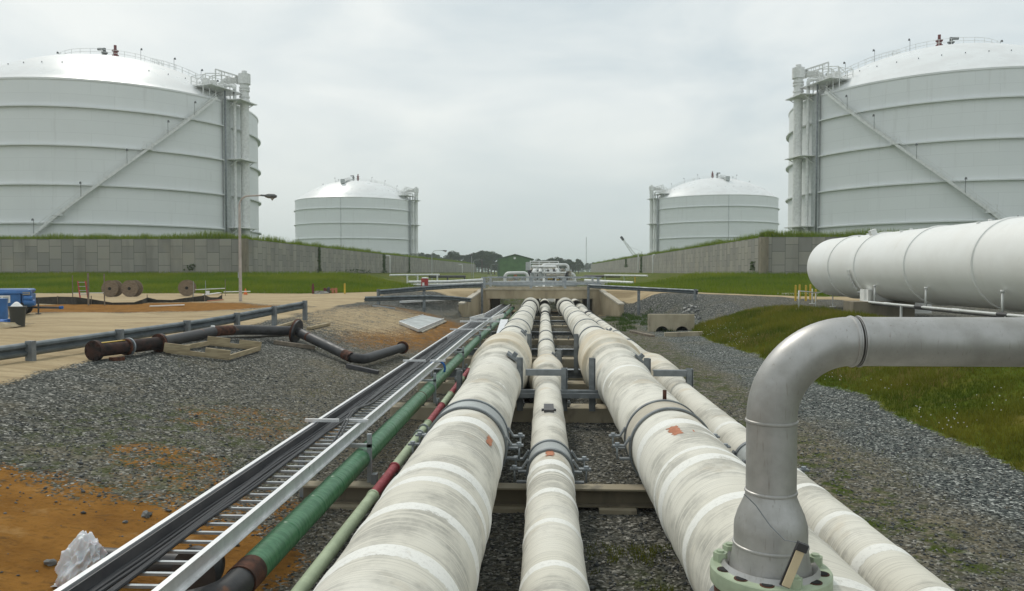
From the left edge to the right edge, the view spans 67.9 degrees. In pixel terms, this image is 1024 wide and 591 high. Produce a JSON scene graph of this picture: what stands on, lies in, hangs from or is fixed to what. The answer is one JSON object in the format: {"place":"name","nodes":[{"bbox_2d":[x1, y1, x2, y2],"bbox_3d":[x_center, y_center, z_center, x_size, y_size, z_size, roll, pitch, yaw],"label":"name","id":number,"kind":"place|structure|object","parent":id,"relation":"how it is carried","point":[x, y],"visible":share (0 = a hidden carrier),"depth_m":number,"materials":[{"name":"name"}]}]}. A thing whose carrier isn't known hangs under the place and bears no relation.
{"place":"outdoors","nodes":[
{"label":"outdoors","id":0,"kind":"place"},
{"bbox_2d":[8,236,261,240],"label":"terrain bank","id":1,"kind":"structure","parent":0,"point":[103,236],"depth_m":93.85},
{"bbox_2d":[0,45,261,239],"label":"storage tank","id":2,"kind":"object","parent":1,"relation":"on","point":[106,144],"visible":0.95,"depth_m":128.07,"materials":[{"name":"metal"}]},
{"bbox_2d":[294,174,420,256],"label":"storage tank","id":3,"kind":"object","parent":1,"relation":"on","point":[373,216],"visible":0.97,"depth_m":325.02,"materials":[{"name":"white metal"}]},
{"bbox_2d":[323,287,336,292],"bbox_3d":[-14.913,-0.444,62.443,1.160,0.520,0.273,0,2,2],"label":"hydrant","id":4,"kind":"object","parent":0,"point":[328,289],"visible":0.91,"depth_m":62.35,"materials":[{"name":"metal"}]},
{"bbox_2d":[0,272,1023,590],"bbox_3d":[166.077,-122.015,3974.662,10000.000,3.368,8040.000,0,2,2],"label":"ground","id":5,"kind":"structure","parent":0,"point":[38,526],"depth_m":13.40,"materials":[{"name":"gravel"}]},
{"bbox_2d":[0,298,7,318],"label":"drum","id":6,"kind":"object","parent":5,"relation":"on","point":[3,308],"visible":0.77,"depth_m":28.51,"materials":[{"name":"blue paint"}]},
{"bbox_2d":[0,322,33,327],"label":"plywood sheet","id":7,"kind":"object","parent":5,"relation":"on","point":[7,324],"visible":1,"depth_m":25.47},
{"bbox_2d":[8,302,26,326],"bbox_3d":[-16.950,0.643,26.063,0.560,0.860,0.560,0,2,2],"label":"dustbin","id":8,"kind":"object","parent":5,"relation":"on","point":[17,312],"visible":0.92,"depth_m":25.90,"materials":[{"name":"plastic"}]},
{"bbox_2d":[0,288,63,313],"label":"trailer","id":9,"kind":"object","parent":5,"relation":"on","point":[24,297],"visible":0.8,"depth_m":31.67,"materials":[{"name":"blue paint"}]},
{"bbox_2d":[44,559,56,565],"bbox_3d":[-4.672,2.705,7.683,0.122,0.088,0.100,0,2,10],"label":"stone","id":10,"kind":"object","parent":5,"relation":"on","point":[50,562],"visible":1,"depth_m":7.66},
{"bbox_2d":[51,530,107,586],"bbox_3d":[-4.161,2.562,7.352,0.440,0.582,0.467,1,2,20],"label":"plastic bag","id":11,"kind":"object","parent":5,"relation":"on","point":[83,551],"visible":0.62,"depth_m":7.25,"materials":[{"name":"white"}]},
{"bbox_2d":[77,281,86,297],"bbox_3d":[-25.464,-0.206,45.138,0.925,1.319,0.387,2,2,44],"label":"step ladder","id":12,"kind":"object","parent":5,"relation":"on","point":[78,282],"visible":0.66,"depth_m":45.18,"materials":[{"name":"metal"}]},
{"bbox_2d":[87,273,89,304],"bbox_3d":[-23.482,-0.253,42.129,0.070,1.989,0.070,0,2,2],"label":"stake","id":13,"kind":"object","parent":5,"relation":"on","point":[88,288],"visible":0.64,"depth_m":42.09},
{"bbox_2d":[101,280,121,296],"bbox_3d":[-29.797,-0.520,56.704,1.240,1.240,0.840,0,2,0],"label":"cable reel","id":14,"kind":"object","parent":5,"relation":"on","point":[113,288],"visible":0.97,"depth_m":56.30,"materials":[{"name":"brown wood"}]},
{"bbox_2d":[109,357,124,360],"bbox_3d":[-9.094,1.460,17.499,0.140,0.105,0.324,1,2,23],"label":"timber","id":15,"kind":"object","parent":5,"relation":"on","point":[116,358],"visible":1,"depth_m":17.42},
{"bbox_2d":[36,293,221,304],"bbox_3d":[-22.250,0.239,45.854,10.685,0.637,4.201,-1,2,-38],"label":"silt fence","id":16,"kind":"object","parent":5,"relation":"on","point":[67,300],"visible":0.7,"depth_m":44.06,"materials":[{"name":"fabric"}]},
{"bbox_2d":[121,280,142,296],"bbox_3d":[-28.118,-0.521,56.283,1.240,1.240,0.840,0,2,2],"label":"cable reel","id":17,"kind":"object","parent":5,"relation":"on","point":[131,288],"visible":1,"depth_m":55.89,"materials":[{"name":"brown wood"}]},
{"bbox_2d":[141,510,151,517],"bbox_3d":[-4.439,2.660,9.234,0.129,0.098,0.125,0,2,15],"label":"stone","id":18,"kind":"object","parent":5,"relation":"on","point":[146,514],"visible":1,"depth_m":9.20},
{"bbox_2d":[0,300,307,360],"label":"guardrail","id":19,"kind":"object","parent":5,"relation":"on","point":[29,350],"visible":0.88,"depth_m":20.59,"materials":[{"name":"metal"}]},
{"bbox_2d":[103,547,224,576],"bbox_3d":[-3.511,2.657,7.529,1.266,0.310,0.260,0,2,2],"label":"pipe stub","id":20,"kind":"object","parent":5,"relation":"on","point":[160,568],"visible":0.15,"depth_m":7.45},
{"bbox_2d":[178,280,195,295],"bbox_3d":[-24.928,-0.587,58.351,1.240,1.240,0.840,-1,2,-18],"label":"cable reel","id":21,"kind":"object","parent":5,"relation":"on","point":[185,287],"visible":0.97,"depth_m":57.96,"materials":[{"name":"brown wood"}]},
{"bbox_2d":[172,546,222,589],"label":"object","id":22,"kind":"object","parent":5,"relation":"on","point":[212,574],"visible":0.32,"depth_m":6.65,"materials":[{"name":"metal"}]},
{"bbox_2d":[0,270,418,293],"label":"grass","id":23,"kind":"structure","parent":5,"relation":"on","point":[64,281],"depth_m":76.92,"materials":[{"name":"plant"}]},
{"bbox_2d":[163,336,261,359],"bbox_3d":[-7.918,1.381,20.404,1.507,0.484,2.932,0,2,2],"label":"timber skid","id":24,"kind":"object","parent":5,"relation":"on","point":[223,354],"visible":1,"depth_m":19.89,"materials":[{"name":"wood"}]},
{"bbox_2d":[0,239,475,273],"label":"retaining wall","id":25,"kind":"structure","parent":5,"relation":"on","point":[108,255],"depth_m":92.28,"materials":[{"name":"concrete"}]},
{"bbox_2d":[0,230,472,263],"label":"grass","id":26,"kind":"structure","parent":25,"relation":"on","point":[221,235],"depth_m":93.15,"materials":[{"name":"plant"}]},
{"bbox_2d":[315,247,322,272],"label":"ivy","id":27,"kind":"object","parent":25,"relation":"attached to","point":[319,260],"visible":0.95,"depth_m":121.64,"materials":[{"name":"green plant"}]},
{"bbox_2d":[335,269,381,272],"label":"ivy","id":28,"kind":"object","parent":25,"relation":"attached to","point":[356,270],"visible":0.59,"depth_m":146.46,"materials":[{"name":"green plant"}]},
{"bbox_2d":[381,254,386,272],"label":"ivy","id":29,"kind":"object","parent":25,"relation":"attached to","point":[383,264],"visible":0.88,"depth_m":171.00,"materials":[{"name":"green plant"}]},
{"bbox_2d":[197,335,279,340],"bbox_3d":[-8.571,1.319,23.382,0.206,0.271,5.340,1,2,20],"label":"hose","id":30,"kind":"object","parent":5,"relation":"on","point":[260,336],"visible":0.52,"depth_m":24.13,"materials":[{"name":"rubber"}]},
{"bbox_2d":[84,319,408,363],"bbox_3d":[-6.991,1.503,22.070,3.843,1.309,10.923,1,2,36],"label":"pipe spool","id":31,"kind":"object","parent":5,"relation":"on","point":[95,350],"visible":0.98,"depth_m":22.37,"materials":[{"name":"metal"}]},
{"bbox_2d":[238,194,276,300],"bbox_3d":[-15.815,-2.882,47.284,2.465,6.890,0.300,0,2,2],"label":"lamp post","id":32,"kind":"object","parent":5,"relation":"on","point":[272,196],"visible":0.99,"depth_m":47.25,"materials":[{"name":"metal"}]},
{"bbox_2d":[54,303,510,590],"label":"cable tray","id":33,"kind":"object","parent":5,"relation":"on","point":[123,566],"visible":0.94,"depth_m":8.07,"materials":[{"name":"metal"}]},
{"bbox_2d":[460,314,503,321],"bbox_3d":[-1.318,1.034,36.321,1.900,0.220,4.038,0,2,2],"label":"tray section","id":34,"kind":"object","parent":33,"relation":"on","point":[480,316],"visible":0.91,"depth_m":34.82,"materials":[{"name":"metal"}]},
{"bbox_2d":[273,340,314,349],"bbox_3d":[-6.868,1.558,23.993,1.266,0.331,0.200,-1,2,-19],"label":"timber","id":35,"kind":"object","parent":5,"relation":"on","point":[292,344],"visible":0.98,"depth_m":23.91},
{"bbox_2d":[307,323,329,329],"bbox_3d":[-7.598,1.199,29.920,0.160,0.123,2.157,0,2,7],"label":"timber","id":36,"kind":"object","parent":5,"relation":"on","point":[317,326],"visible":1,"depth_m":29.61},
{"bbox_2d":[345,363,378,374],"bbox_3d":[-4.326,2.129,21.977,0.974,0.303,0.160,0,2,8],"label":"timber","id":37,"kind":"object","parent":5,"relation":"on","point":[361,368],"visible":1,"depth_m":21.91,"materials":[{"name":"wood"}]},
{"bbox_2d":[389,274,439,283],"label":"pipe rack","id":38,"kind":"object","parent":5,"relation":"on","point":[417,275],"visible":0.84,"depth_m":105.46,"materials":[{"name":"white metal"}]},
{"bbox_2d":[364,295,470,301],"bbox_3d":[-5.522,0.272,49.653,0.808,0.758,12.182,1,2,28],"label":"fallen rail","id":39,"kind":"object","parent":5,"relation":"on","point":[407,297],"visible":1,"depth_m":48.04,"materials":[{"name":"metal"}]},
{"bbox_2d":[400,300,441,302],"bbox_3d":[-6.085,0.347,56.617,0.250,0.148,7.766,1,2,25],"label":"steel channel","id":40,"kind":"object","parent":5,"relation":"on","point":[408,301],"visible":0.5,"depth_m":54.43,"materials":[{"name":"metal"}]},
{"bbox_2d":[399,314,446,332],"bbox_3d":[-4.589,1.381,38.803,1.621,0.410,8.368,0,2,2],"label":"tray cover","id":41,"kind":"object","parent":5,"relation":"on","point":[422,323],"visible":1,"depth_m":38.08,"materials":[{"name":"grey paint"}]},
{"bbox_2d":[421,277,427,285],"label":"red cabinet","id":42,"kind":"object","parent":5,"relation":"on","point":[424,281],"visible":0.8,"depth_m":72.15,"materials":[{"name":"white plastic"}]},
{"bbox_2d":[377,283,482,313],"bbox_3d":[-5.280,0.669,53.907,0.218,2.925,16.030,1,2,21],"label":"guardrail","id":43,"kind":"object","parent":5,"relation":"on","point":[407,289],"visible":0.96,"depth_m":52.10,"materials":[{"name":"metal"}]},
{"bbox_2d":[408,278,482,285],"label":"pipe rack","id":44,"kind":"object","parent":5,"relation":"on","point":[469,281],"visible":0.62,"depth_m":88.32,"materials":[{"name":"white metal"}]},
{"bbox_2d":[429,275,465,279],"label":"pipe rack","id":45,"kind":"object","parent":5,"relation":"on","point":[451,276],"visible":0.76,"depth_m":122.94,"materials":[{"name":"metal"}]},
{"bbox_2d":[447,251,461,261],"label":"tree","id":46,"kind":"object","parent":5,"relation":"on","point":[458,255],"visible":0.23,"depth_m":426.62,"materials":[{"name":"green plant"}]},
{"bbox_2d":[302,472,653,514],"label":"steel beam","id":47,"kind":"structure","parent":5,"relation":"on","point":[622,499],"depth_m":10.44,"materials":[{"name":"metal"}]},
{"bbox_2d":[186,306,514,590],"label":"green pipe","id":48,"kind":"object","parent":47,"relation":"on","point":[254,567],"visible":0.89,"depth_m":8.30,"materials":[{"name":"metal"}]},
{"bbox_2d":[291,311,516,590],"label":"conduit","id":49,"kind":"object","parent":47,"relation":"on","point":[310,577],"visible":0.64,"depth_m":8.88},
{"bbox_2d":[456,370,462,392],"bbox_3d":[-1.251,2.111,18.142,0.132,0.650,0.160,0,2,2],"label":"pipe guide","id":50,"kind":"object","parent":49,"relation":"on","point":[459,378],"visible":0.64,"depth_m":18.06,"materials":[{"name":"grey metal"}]},
{"bbox_2d":[313,297,539,590],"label":"insulated pipe","id":51,"kind":"object","parent":47,"relation":"on","point":[425,525],"visible":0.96,"depth_m":6.76,"materials":[{"name":"grey paint"}]},
{"bbox_2d":[496,319,509,333],"bbox_3d":[-0.358,1.334,30.549,0.360,0.560,8.308,0,2,2],"label":"metal strip","id":52,"kind":"object","parent":51,"relation":"on","point":[502,323],"visible":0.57,"depth_m":30.75,"materials":[{"name":"metal"}]},
{"bbox_2d":[527,334,578,372],"bbox_3d":[1.214,1.720,22.634,1.522,1.150,0.160,0,2,2],"label":"pipe guide","id":53,"kind":"object","parent":51,"relation":"attached to","point":[576,345],"visible":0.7,"depth_m":22.53,"materials":[{"name":"grey metal"}]},
{"bbox_2d":[510,299,590,590],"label":"insulated pipe","id":54,"kind":"object","parent":47,"relation":"on","point":[553,554],"visible":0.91,"depth_m":8.36,"materials":[{"name":"grey paint"}]},
{"bbox_2d":[518,389,600,398],"bbox_3d":[1.025,2.100,16.230,2.300,0.150,0.230,0,2,2],"label":"steel channel","id":55,"kind":"object","parent":54,"relation":"attached to","point":[530,393],"visible":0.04,"depth_m":16.14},
{"bbox_2d":[554,297,875,590],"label":"insulated pipe","id":56,"kind":"object","parent":47,"relation":"on","point":[689,467],"visible":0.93,"depth_m":8.29,"materials":[{"name":"metal"}]},
{"bbox_2d":[709,316,1023,590],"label":"steel riser","id":57,"kind":"object","parent":56,"relation":"attached to","point":[767,548],"visible":1,"depth_m":4.42,"materials":[{"name":"silver metal"}]},
{"bbox_2d":[572,299,953,590],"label":"insulated pipe","id":58,"kind":"object","parent":47,"relation":"on","point":[875,559],"visible":0.43,"depth_m":7.37,"materials":[{"name":"grey paint"}]},
{"bbox_2d":[644,358,692,386],"bbox_3d":[3.358,1.921,16.347,1.032,1.140,0.170,0,2,2],"label":"pipe guide","id":59,"kind":"object","parent":58,"relation":"on","point":[687,373],"visible":0.52,"depth_m":16.27,"materials":[{"name":"grey metal"}]},
{"bbox_2d":[470,250,492,272],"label":"tree","id":60,"kind":"object","parent":5,"relation":"on","point":[482,256],"visible":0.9,"depth_m":404.44,"materials":[{"name":"green plant"}]},
{"bbox_2d":[482,251,494,273],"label":"tree","id":61,"kind":"object","parent":5,"relation":"on","point":[490,256],"visible":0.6,"depth_m":428.90,"materials":[{"name":"green plant"}]},
{"bbox_2d":[492,254,502,274],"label":"tree","id":62,"kind":"object","parent":5,"relation":"on","point":[496,256],"visible":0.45,"depth_m":428.45,"materials":[{"name":"green plant"}]},
{"bbox_2d":[390,398,613,422],"bbox_3d":[0.797,2.559,16.769,6.900,0.540,0.600,0,2,2],"label":"concrete sleeper","id":63,"kind":"object","parent":5,"relation":"on","point":[579,413],"visible":0.23,"depth_m":16.49,"materials":[{"name":"grey concrete"}]},
{"bbox_2d":[517,357,566,410],"bbox_3d":[0.651,1.918,16.460,1.092,1.140,0.170,0,2,2],"label":"pipe guide","id":64,"kind":"object","parent":63,"relation":"on","point":[562,372],"visible":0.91,"depth_m":16.38,"materials":[{"name":"grey metal"}]},
{"bbox_2d":[589,358,595,410],"bbox_3d":[1.730,1.920,16.410,0.132,1.140,0.160,0,2,2],"label":"pipe guide","id":65,"kind":"object","parent":63,"relation":"on","point":[592,366],"visible":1,"depth_m":16.33,"materials":[{"name":"grey metal"}]},
{"bbox_2d":[418,376,588,394],"bbox_3d":[0.947,2.447,20.364,6.900,0.540,0.600,0,2,2],"label":"concrete sleeper","id":66,"kind":"object","parent":5,"relation":"on","point":[445,386],"visible":0.1,"depth_m":20.18,"materials":[{"name":"grey concrete"}]},
{"bbox_2d":[557,349,561,362],"bbox_3d":[1.281,1.911,20.534,0.132,0.900,0.160,0,2,2],"label":"pipe guide","id":67,"kind":"object","parent":66,"relation":"on","point":[559,354],"visible":0.36,"depth_m":20.45,"materials":[{"name":"grey metal"}]},
{"bbox_2d":[434,364,582,379],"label":"steel beam","id":68,"kind":"structure","parent":5,"relation":"on","point":[571,375],"depth_m":23.02,"materials":[{"name":"metal"}]},
{"bbox_2d":[445,357,579,367],"bbox_3d":[1.185,2.269,26.056,6.900,0.540,0.600,0,2,2],"label":"concrete sleeper","id":69,"kind":"object","parent":5,"relation":"on","point":[567,362],"visible":0.05,"depth_m":25.86,"materials":[{"name":"grey concrete"}]},
{"bbox_2d":[496,254,533,275],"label":"green shed","id":70,"kind":"structure","parent":5,"relation":"on","point":[513,262],"depth_m":259.99,"materials":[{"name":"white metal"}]},
{"bbox_2d":[457,348,573,356],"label":"steel beam","id":71,"kind":"structure","parent":5,"relation":"on","point":[567,352],"depth_m":29.21,"materials":[{"name":"metal"}]},
{"bbox_2d":[469,336,573,344],"bbox_3d":[1.519,2.089,34.048,6.900,0.540,0.600,0,2,2],"label":"concrete sleeper","id":72,"kind":"object","parent":5,"relation":"on","point":[568,341],"visible":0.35,"depth_m":33.76,"materials":[{"name":"grey concrete"}]},
{"bbox_2d":[481,329,572,334],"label":"steel beam","id":73,"kind":"structure","parent":5,"relation":"on","point":[553,333],"depth_m":39.01,"materials":[{"name":"metal"}]},
{"bbox_2d":[487,323,567,327],"bbox_3d":[1.957,1.883,44.537,6.900,0.540,0.600,0,2,2],"label":"concrete sleeper","id":74,"kind":"object","parent":5,"relation":"on","point":[553,326],"visible":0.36,"depth_m":44.26,"materials":[{"name":"grey concrete"}]},
{"bbox_2d":[494,318,565,321],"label":"steel beam","id":75,"kind":"structure","parent":5,"relation":"on","point":[550,320],"depth_m":50.02,"materials":[{"name":"metal"}]},
{"bbox_2d":[476,263,591,271],"bbox_3d":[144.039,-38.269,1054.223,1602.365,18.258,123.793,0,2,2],"label":"distant woods","id":76,"kind":"object","parent":5,"relation":"on","point":[496,270],"visible":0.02,"depth_m":1037.86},
{"bbox_2d":[506,314,563,318],"bbox_3d":[2.416,1.667,55.526,6.900,0.540,0.600,0,2,2],"label":"concrete sleeper","id":77,"kind":"object","parent":5,"relation":"on","point":[551,317],"visible":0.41,"depth_m":55.25,"materials":[{"name":"grey concrete"}]},
{"bbox_2d":[458,276,624,316],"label":"concrete bridge","id":78,"kind":"structure","parent":5,"relation":"on","point":[603,302],"depth_m":61.94,"materials":[{"name":"concrete"}]},
{"bbox_2d":[492,281,576,286],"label":"guardrail","id":79,"kind":"object","parent":78,"relation":"on","point":[533,285],"visible":0.4,"depth_m":83.94,"materials":[{"name":"metal"}]},
{"bbox_2d":[512,261,580,280],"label":"pipe manifold","id":80,"kind":"object","parent":5,"relation":"on","point":[547,270],"visible":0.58,"depth_m":93.86,"materials":[{"name":"white metal"}]},
{"bbox_2d":[503,271,528,280],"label":"pipe loop","id":81,"kind":"object","parent":80,"relation":"attached to","point":[515,273],"visible":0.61,"depth_m":91.87,"materials":[{"name":"white metal"}]},
{"bbox_2d":[540,263,569,271],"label":"pipe loop","id":82,"kind":"object","parent":80,"relation":"on","point":[562,264],"visible":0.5,"depth_m":95.64,"materials":[{"name":"white metal"}]},
{"bbox_2d":[567,261,576,271],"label":"tree","id":83,"kind":"object","parent":5,"relation":"on","point":[571,264],"visible":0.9,"depth_m":425.89,"materials":[{"name":"green plant"}]},
{"bbox_2d":[135,333,1023,590],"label":"weeds","id":84,"kind":"object","parent":5,"relation":"on","point":[633,555],"visible":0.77,"depth_m":8.83,"materials":[{"name":"green plant"}]},
{"bbox_2d":[575,259,584,273],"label":"tree","id":85,"kind":"object","parent":5,"relation":"on","point":[578,266],"visible":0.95,"depth_m":433.73,"materials":[{"name":"green plant"}]},
{"bbox_2d":[584,275,620,277],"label":"pipe rack","id":86,"kind":"object","parent":5,"relation":"on","point":[601,276],"visible":0.68,"depth_m":105.18,"materials":[{"name":"metal"}]},
{"bbox_2d":[584,279,632,284],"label":"pipe rack","id":87,"kind":"object","parent":5,"relation":"on","point":[602,281],"visible":0.37,"depth_m":87.64,"materials":[{"name":"white metal"}]},
{"bbox_2d":[604,275,647,281],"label":"pipe rack","id":88,"kind":"object","parent":5,"relation":"on","point":[634,276],"visible":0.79,"depth_m":99.94,"materials":[{"name":"white metal"}]},
{"bbox_2d":[629,331,654,336],"bbox_3d":[6.688,1.978,39.186,0.220,0.126,2.896,0,2,-12],"label":"timber","id":89,"kind":"object","parent":5,"relation":"on","point":[643,334],"visible":0.93,"depth_m":38.80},
{"bbox_2d":[587,284,697,314],"bbox_3d":[9.429,0.624,56.778,0.277,2.858,11.555,-1,2,-35],"label":"guardrail","id":90,"kind":"object","parent":5,"relation":"on","point":[638,289],"visible":0.98,"depth_m":56.75,"materials":[{"name":"metal"}]},
{"bbox_2d":[601,305,683,331],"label":"weeds","id":91,"kind":"object","parent":5,"relation":"on","point":[623,320],"visible":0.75,"depth_m":51.41,"materials":[{"name":"green plant"}]},
{"bbox_2d":[647,314,694,331],"bbox_3d":[8.827,1.686,43.493,2.510,1.419,3.500,0,2,2],"label":"culvert headwall","id":92,"kind":"object","parent":5,"relation":"on","point":[673,322],"visible":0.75,"depth_m":41.74,"materials":[{"name":"concrete"}]},
{"bbox_2d":[664,331,702,336],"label":"concrete kerb","id":93,"kind":"structure","parent":5,"relation":"on","point":[680,334],"depth_m":38.16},
{"bbox_2d":[601,270,831,295],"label":"grass","id":94,"kind":"structure","parent":5,"relation":"on","point":[789,283],"depth_m":72.64,"materials":[{"name":"plant"}]},
{"bbox_2d":[591,237,843,273],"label":"retaining wall","id":95,"kind":"structure","parent":5,"relation":"on","point":[774,255],"depth_m":99.73,"materials":[{"name":"concrete"}]},
{"bbox_2d":[592,228,917,263],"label":"grass","id":96,"kind":"structure","parent":95,"relation":"on","point":[796,234],"depth_m":89.50,"materials":[{"name":"plant"}]},
{"bbox_2d":[753,229,782,236],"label":"shrub","id":97,"kind":"object","parent":95,"relation":"on","point":[766,234],"visible":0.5,"depth_m":87.41,"materials":[{"name":"green plant"}]},
{"bbox_2d":[798,289,835,306],"bbox_3d":[17.826,0.217,43.540,2.188,1.214,10.233,1,2,25],"label":"white railing","id":98,"kind":"object","parent":5,"relation":"on","point":[812,292],"visible":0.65,"depth_m":45.19,"materials":[{"name":"metal"}]},
{"bbox_2d":[705,305,973,407],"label":"dry grass","id":99,"kind":"structure","parent":5,"relation":"on","point":[841,367],"depth_m":21.90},
{"bbox_2d":[705,325,999,428],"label":"clover flowers","id":100,"kind":"object","parent":5,"relation":"on","point":[871,389],"visible":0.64,"depth_m":16.58,"materials":[{"name":"white plant"}]},
{"bbox_2d":[843,301,914,316],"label":"concrete pier","id":101,"kind":"structure","parent":5,"relation":"on","point":[865,306],"depth_m":37.67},
{"bbox_2d":[807,216,1023,312],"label":"white vessel","id":102,"kind":"object","parent":101,"relation":"on","point":[979,264],"visible":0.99,"depth_m":32.23,"materials":[{"name":"paint"}]},
{"bbox_2d":[814,366,1023,471],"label":"grass","id":103,"kind":"structure","parent":5,"relation":"on","point":[980,414],"depth_m":16.79,"materials":[{"name":"plant"}]},
{"bbox_2d":[868,301,1023,316],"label":"conduit line","id":104,"kind":"object","parent":5,"relation":"on","point":[959,311],"visible":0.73,"depth_m":30.45,"materials":[{"name":"white metal"}]},
{"bbox_2d":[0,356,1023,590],"bbox_3d":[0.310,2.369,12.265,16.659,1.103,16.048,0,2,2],"label":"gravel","id":105,"kind":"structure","parent":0,"point":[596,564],"depth_m":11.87,"materials":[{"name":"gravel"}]},
{"bbox_2d":[0,0,1023,271],"label":"sky","id":106,"kind":"structure","parent":0,"point":[534,129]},
{"bbox_2d":[692,301,894,358],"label":"grass","id":107,"kind":"structure","parent":0,"point":[791,313],"depth_m":35.03,"materials":[{"name":"plant"}]},
{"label":"terrain bank","id":108,"kind":"structure","parent":0,"visible":0},
{"bbox_2d":[620,236,641,254],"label":"crane","id":109,"kind":"object","parent":108,"relation":"on","point":[623,240],"visible":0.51,"depth_m":297.54,"materials":[{"name":"white metal"}]},
{"bbox_2d":[647,171,779,252],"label":"storage tank","id":110,"kind":"object","parent":108,"relation":"on","point":[695,212],"visible":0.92,"depth_m":315.71,"materials":[{"name":"white metal"}]},
{"bbox_2d":[784,34,1023,233],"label":"storage tank","id":111,"kind":"object","parent":108,"relation":"on","point":[927,137],"visible":0.94,"depth_m":123.60,"materials":[{"name":"metal"}]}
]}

